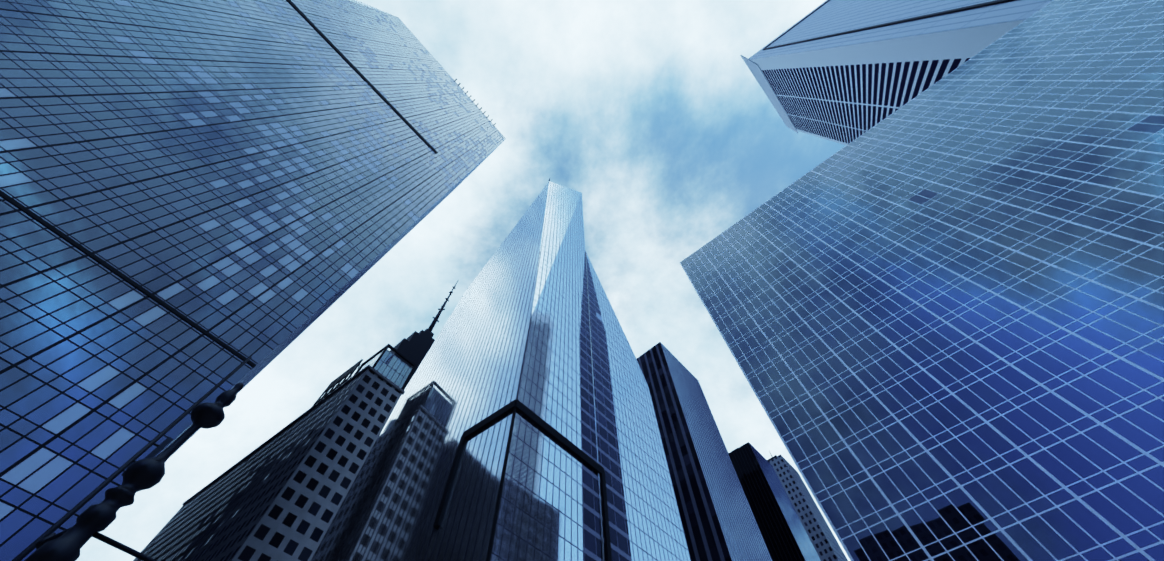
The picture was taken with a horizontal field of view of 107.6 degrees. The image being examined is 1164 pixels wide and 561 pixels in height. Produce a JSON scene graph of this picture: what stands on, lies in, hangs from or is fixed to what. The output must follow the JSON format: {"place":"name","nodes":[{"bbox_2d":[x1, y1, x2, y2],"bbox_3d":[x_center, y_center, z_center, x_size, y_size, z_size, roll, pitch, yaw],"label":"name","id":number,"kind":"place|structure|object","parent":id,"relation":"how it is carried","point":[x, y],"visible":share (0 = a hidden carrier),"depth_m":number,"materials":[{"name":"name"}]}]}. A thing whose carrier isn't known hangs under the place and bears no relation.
{"place":"outdoors","nodes":[
{"label":"outdoors","id":0,"kind":"place"},
{"bbox_2d":[133,368,401,560],"bbox_3d":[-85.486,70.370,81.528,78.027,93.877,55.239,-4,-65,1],"label":"tower","id":1,"kind":"structure","parent":0,"point":[281,496],"depth_m":91.03,"materials":[{"name":"concrete"}]},
{"bbox_2d":[182,365,404,504],"bbox_3d":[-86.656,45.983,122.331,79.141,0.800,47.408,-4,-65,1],"label":"tower cornice","id":2,"kind":"structure","parent":1,"relation":"attached to","point":[387,380],"depth_m":117.42,"materials":[{"name":"black concrete"}]},
{"bbox_2d":[312,344,415,406],"bbox_3d":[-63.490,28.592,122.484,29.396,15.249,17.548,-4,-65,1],"label":"tower frame","id":3,"kind":"object","parent":1,"relation":"on","point":[344,376],"visible":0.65,"depth_m":123.79,"materials":[{"name":"black metal"}]},
{"bbox_2d":[356,350,411,388],"bbox_3d":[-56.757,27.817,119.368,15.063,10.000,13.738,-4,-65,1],"label":"glass penthouse","id":4,"kind":"object","parent":1,"relation":"on","point":[393,368],"visible":0.24,"depth_m":118.61,"materials":[{"name":"blue glass"}]},
{"bbox_2d":[390,281,457,389],"bbox_3d":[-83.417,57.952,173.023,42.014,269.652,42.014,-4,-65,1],"label":"spire tower","id":5,"kind":"structure","parent":0,"point":[414,347],"depth_m":207.22,"materials":[{"name":"black metal"}]},
{"bbox_2d":[76,0,850,560],"label":"sky","id":6,"kind":"structure","parent":0,"point":[652,111],"materials":[{"name":"white"}]},
{"bbox_2d":[311,181,690,560],"bbox_3d":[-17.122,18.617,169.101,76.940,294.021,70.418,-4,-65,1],"label":"tower","id":7,"kind":"structure","parent":0,"point":[509,332],"depth_m":91.74,"materials":[{"name":"blue glass"}]},
{"bbox_2d":[433,399,611,560],"bbox_3d":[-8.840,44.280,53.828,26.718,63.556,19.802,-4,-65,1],"label":"frame","id":8,"kind":"object","parent":7,"relation":"attached to","point":[542,424],"visible":0.96,"depth_m":77.68,"materials":[{"name":"black metal"}]},
{"bbox_2d":[586,262,604,560],"bbox_3d":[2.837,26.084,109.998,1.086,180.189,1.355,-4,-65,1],"label":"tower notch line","id":9,"kind":"object","parent":7,"relation":"attached to","point":[596,442],"visible":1,"depth_m":89.63,"materials":[{"name":"metal"}]},
{"bbox_2d":[580,251,631,560],"bbox_3d":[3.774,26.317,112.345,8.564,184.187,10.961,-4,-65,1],"label":"facade","id":10,"kind":"structure","parent":7,"relation":"attached to","point":[608,453],"depth_m":93.59,"materials":[{"name":"blue glass"}]},
{"bbox_2d":[637,342,771,560],"bbox_3d":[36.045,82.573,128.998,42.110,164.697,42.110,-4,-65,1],"label":"tower","id":11,"kind":"structure","parent":0,"point":[719,522],"depth_m":139.12,"materials":[{"name":"blue glass"}]},
{"bbox_2d":[729,442,820,560],"bbox_3d":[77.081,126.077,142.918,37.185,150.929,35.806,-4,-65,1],"label":"tower","id":12,"kind":"structure","parent":0,"point":[785,536],"depth_m":177.29,"materials":[{"name":"black glass"}]},
{"bbox_2d":[768,455,847,560],"bbox_3d":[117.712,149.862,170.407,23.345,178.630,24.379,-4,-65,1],"label":"tower","id":13,"kind":"structure","parent":0,"point":[827,547],"depth_m":217.15,"materials":[{"name":"concrete"}]},
{"bbox_2d":[749,0,1052,144],"bbox_3d":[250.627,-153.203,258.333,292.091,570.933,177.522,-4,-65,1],"label":"tower","id":14,"kind":"structure","parent":0,"point":[846,89],"depth_m":214.19,"materials":[{"name":"blue"}]},
{"bbox_2d":[740,55,797,132],"bbox_3d":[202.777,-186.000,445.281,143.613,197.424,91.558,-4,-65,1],"label":"wall","id":15,"kind":"structure","parent":14,"relation":"attached to","point":[759,75],"depth_m":409.15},
{"bbox_2d":[763,0,1013,49],"bbox_3d":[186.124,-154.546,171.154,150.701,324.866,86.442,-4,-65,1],"label":"trim","id":16,"kind":"structure","parent":14,"relation":"attached to","point":[941,13],"depth_m":172.37,"materials":[{"name":"grey metal"}]},
{"label":"ground","id":17,"kind":"structure","parent":0,"visible":0},
{"bbox_2d":[12,357,251,560],"bbox_3d":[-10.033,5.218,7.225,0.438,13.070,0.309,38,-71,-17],"label":"trim","id":18,"kind":"structure","parent":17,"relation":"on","point":[24,553],"depth_m":9.36,"materials":[{"name":"metal"}]},
{"bbox_2d":[24,383,243,560],"bbox_3d":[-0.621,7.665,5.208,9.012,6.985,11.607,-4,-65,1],"label":"street lamp","id":19,"kind":"object","parent":17,"relation":"on","point":[96,519],"visible":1,"depth_m":4.33,"materials":[{"name":"black metal"}]},
{"bbox_2d":[0,0,505,560],"bbox_3d":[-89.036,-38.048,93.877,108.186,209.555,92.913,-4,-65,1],"label":"tower","id":20,"kind":"structure","parent":17,"relation":"on","point":[262,184],"depth_m":46.98,"materials":[{"name":"blue glass"}]},
{"bbox_2d":[455,79,495,124],"bbox_3d":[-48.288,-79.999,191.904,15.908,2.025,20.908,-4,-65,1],"label":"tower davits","id":21,"kind":"object","parent":20,"relation":"attached to","point":[474,100],"visible":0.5,"depth_m":192.40,"materials":[{"name":"white metal"}]},
{"bbox_2d":[680,0,1163,560],"bbox_3d":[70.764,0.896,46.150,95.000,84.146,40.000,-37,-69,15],"label":"tower","id":22,"kind":"structure","parent":17,"relation":"on","point":[936,310],"depth_m":43.62,"materials":[{"name":"blue glass"}]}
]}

